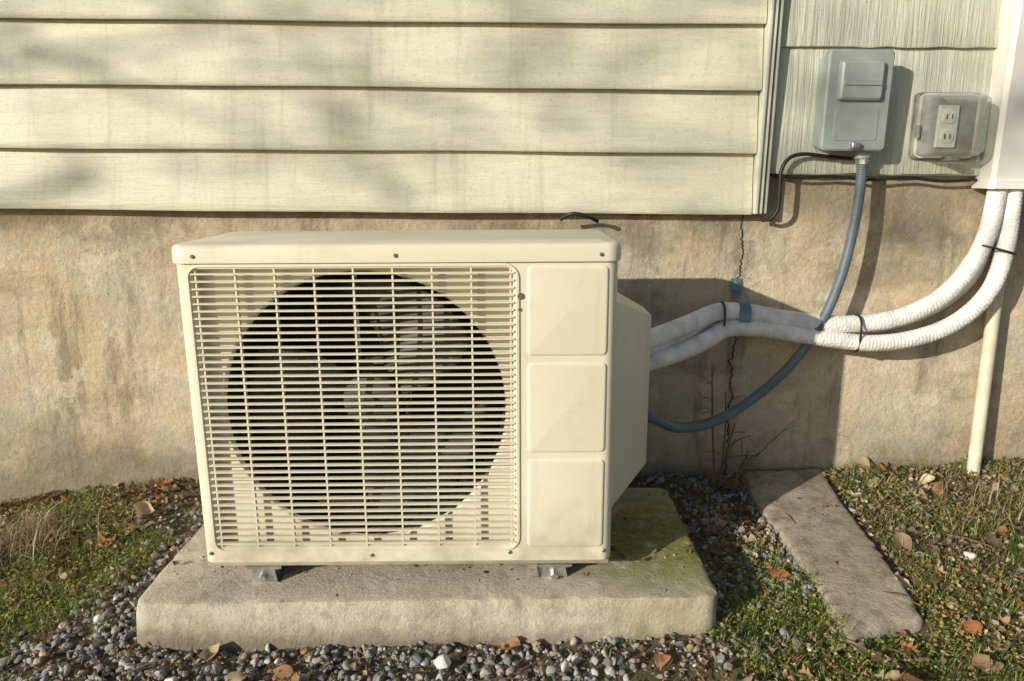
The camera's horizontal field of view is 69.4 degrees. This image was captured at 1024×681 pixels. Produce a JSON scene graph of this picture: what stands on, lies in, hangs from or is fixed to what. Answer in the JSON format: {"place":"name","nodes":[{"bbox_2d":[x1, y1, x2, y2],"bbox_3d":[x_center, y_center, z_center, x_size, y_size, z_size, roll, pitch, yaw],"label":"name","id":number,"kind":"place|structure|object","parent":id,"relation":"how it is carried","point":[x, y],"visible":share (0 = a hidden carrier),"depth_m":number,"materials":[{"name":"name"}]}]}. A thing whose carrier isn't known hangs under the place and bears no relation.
{"place":"outdoors","nodes":[
{"label":"outdoors","id":0,"kind":"place"},
{"bbox_2d":[0,458,1023,680],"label":"ground","id":1,"kind":"structure","parent":0,"point":[707,675],"depth_m":1.47,"materials":[{"name":"soil"}]},
{"bbox_2d":[136,488,717,652],"bbox_3d":[-0.167,0.507,1.670,1.140,0.167,0.528,0,13,0],"label":"concrete pad","id":2,"kind":"object","parent":1,"relation":"on","point":[231,608],"visible":0.53,"depth_m":1.42,"materials":[{"name":"grey concrete"}]},
{"bbox_2d":[172,229,650,581],"bbox_3d":[-0.160,0.123,1.544,0.913,0.682,0.326,0,13,0],"label":"air conditioner condenser","id":3,"kind":"object","parent":2,"relation":"on","point":[398,397],"visible":1,"depth_m":1.42,"materials":[{"name":"beige metal"}]},
{"bbox_2d":[647,165,867,432],"bbox_3d":[0.559,-0.102,1.785,0.680,0.665,0.090,-6,14,-25],"label":"flexible conduit","id":4,"kind":"object","parent":3,"relation":"attached to","point":[776,378],"visible":0.87,"depth_m":1.86,"materials":[{"name":"grey plastic"}]},
{"bbox_2d":[649,189,1023,370],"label":"insulated refrigerant lines","id":5,"kind":"object","parent":3,"relation":"attached to","point":[680,339],"visible":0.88,"depth_m":1.88,"materials":[{"name":"white plastic"}]},
{"bbox_2d":[730,278,751,321],"bbox_3d":[0.592,-0.105,1.915,0.030,0.096,0.114,0,13,0],"label":"pipe clamp","id":6,"kind":"object","parent":5,"relation":"attached to","point":[743,302],"visible":1,"depth_m":1.90,"materials":[{"name":"metal"}]},
{"bbox_2d":[172,492,692,595],"bbox_3d":[-0.167,0.431,1.657,1.110,0.042,0.497,0,13,0],"label":"debris on pad","id":7,"kind":"object","parent":2,"relation":"on","point":[653,550],"visible":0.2,"depth_m":1.56,"materials":[{"name":"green plant"}]},
{"bbox_2d":[173,522,696,591],"bbox_3d":[-0.167,0.439,1.657,1.081,0.034,0.467,0,13,0],"label":"grit on pad","id":8,"kind":"object","parent":2,"relation":"on","point":[630,526],"visible":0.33,"depth_m":1.53,"materials":[{"name":"stone"}]},
{"bbox_2d":[0,175,1023,501],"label":"foundation wall","id":9,"kind":"structure","parent":1,"relation":"on","point":[94,385],"depth_m":2.00,"materials":[{"name":"concrete"}]},
{"bbox_2d":[753,94,975,175],"bbox_3d":[-0.488,-1.499,1.806,9.000,2.114,0.315,0,13,0],"label":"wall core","id":10,"kind":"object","parent":9,"relation":"on","point":[901,174],"depth_m":1.89,"materials":[{"name":"paint"}]},
{"bbox_2d":[0,0,766,214],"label":"lap siding","id":11,"kind":"object","parent":10,"relation":"attached to","point":[534,106],"visible":1,"depth_m":1.84,"materials":[{"name":"plastic"}]},
{"bbox_2d":[752,0,774,213],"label":"corner trim","id":12,"kind":"structure","parent":10,"relation":"attached to","point":[762,96],"depth_m":1.82,"materials":[{"name":"paint"}]},
{"bbox_2d":[559,152,976,222],"bbox_3d":[0.646,-0.384,1.871,1.054,0.179,0.047,0,13,-2],"label":"black wall cable","id":13,"kind":"object","parent":10,"relation":"attached to","point":[780,175],"depth_m":1.86,"materials":[{"name":"plastic"}]},
{"bbox_2d":[758,0,783,213],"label":"corner trim face","id":14,"kind":"object","parent":10,"relation":"attached to","point":[770,80],"visible":0.61,"depth_m":1.81},
{"bbox_2d":[762,0,780,213],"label":"trim groove","id":15,"kind":"object","parent":14,"relation":"attached to","point":[771,105],"depth_m":1.81},
{"bbox_2d":[813,49,894,164],"bbox_3d":[0.825,-0.569,1.799,0.156,0.276,0.102,0,13,0],"label":"electrical disconnect box","id":16,"kind":"object","parent":10,"relation":"attached to","point":[853,93],"visible":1,"depth_m":1.77,"materials":[{"name":"grey metal"}]},
{"bbox_2d":[817,49,894,150],"bbox_3d":[0.825,-0.575,1.777,0.156,0.232,0.026,0,13,0],"label":"cover door","id":17,"kind":"structure","parent":16,"relation":"in","point":[829,103],"depth_m":1.77,"materials":[{"name":"grey metal"}]},
{"bbox_2d":[770,0,1003,174],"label":"shake siding","id":18,"kind":"object","parent":10,"relation":"attached to","point":[942,45],"visible":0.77,"depth_m":1.82,"materials":[{"name":"paint"}]},
{"bbox_2d":[908,92,991,160],"bbox_3d":[1.075,-0.521,1.802,0.170,0.165,0.101,0,13,0],"label":"outdoor outlet cover","id":19,"kind":"object","parent":18,"relation":"attached to","point":[947,126],"visible":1,"depth_m":1.83,"materials":[{"name":"plastic"}]},
{"bbox_2d":[971,0,1023,188],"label":"line set cover duct","id":20,"kind":"object","parent":10,"relation":"attached to","point":[1002,163],"visible":0.95,"depth_m":1.79,"materials":[{"name":"white plastic"}]},
{"bbox_2d":[0,459,1023,680],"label":"gravel","id":21,"kind":"structure","parent":1,"relation":"on","point":[551,669],"depth_m":1.40,"materials":[{"name":"grey gravel"}]},
{"bbox_2d":[0,454,1023,680],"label":"grass","id":22,"kind":"structure","parent":1,"relation":"on","point":[1013,563],"depth_m":1.56,"materials":[{"name":"green plant"}]},
{"bbox_2d":[0,456,1023,680],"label":"moss","id":23,"kind":"object","parent":1,"relation":"on","point":[734,633],"visible":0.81,"depth_m":1.55,"materials":[{"name":"green plant"}]},
{"bbox_2d":[0,454,1023,680],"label":"leaf litter","id":24,"kind":"object","parent":1,"relation":"on","point":[142,508],"visible":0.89,"depth_m":1.69,"materials":[{"name":"brown plant"}]},
{"bbox_2d":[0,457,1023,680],"bbox_3d":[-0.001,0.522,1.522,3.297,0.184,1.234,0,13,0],"label":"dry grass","id":25,"kind":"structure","parent":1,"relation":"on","point":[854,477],"depth_m":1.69,"materials":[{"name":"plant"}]},
{"bbox_2d":[0,461,1023,583],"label":"straw tuft","id":26,"kind":"object","parent":1,"relation":"on","point":[39,531],"visible":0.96,"depth_m":1.82,"materials":[{"name":"beige plant"}]},
{"bbox_2d":[10,475,1015,680],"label":"fallen twigs","id":27,"kind":"object","parent":1,"relation":"on","point":[511,675],"visible":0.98,"depth_m":1.35,"materials":[{"name":"brown wood"}]},
{"bbox_2d":[93,551,976,680],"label":"white stone chips","id":28,"kind":"object","parent":1,"relation":"on","point":[442,661],"visible":0.98,"depth_m":1.35,"materials":[{"name":"white stone"}]},
{"bbox_2d":[696,365,796,494],"bbox_3d":[0.593,0.251,1.919,0.251,0.361,0.131,0,13,0],"label":"dry weed","id":29,"kind":"object","parent":1,"relation":"on","point":[723,463],"visible":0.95,"depth_m":1.95,"materials":[{"name":"brown plant"}]},
{"bbox_2d":[741,468,923,645],"bbox_3d":[0.741,0.514,1.735,0.240,0.166,0.720,0,13,0],"label":"stone paver","id":30,"kind":"object","parent":1,"relation":"on","point":[819,543],"visible":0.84,"depth_m":1.65,"materials":[{"name":"concrete"}]},
{"bbox_2d":[769,483,860,594],"bbox_3d":[0.760,0.446,1.724,0.169,0.035,0.477,0,13,0],"label":"debris on paver","id":31,"kind":"object","parent":30,"relation":"on","point":[823,506],"visible":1,"depth_m":1.83,"materials":[{"name":"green plant"}]},
{"bbox_2d":[966,239,1004,475],"bbox_3d":[1.263,0.037,1.960,0.035,0.751,0.053,0,13,0],"label":"drain pipe","id":32,"kind":"object","parent":1,"relation":"on","point":[985,374],"visible":0.63,"depth_m":1.97,"materials":[{"name":"beige plastic"}]}
]}

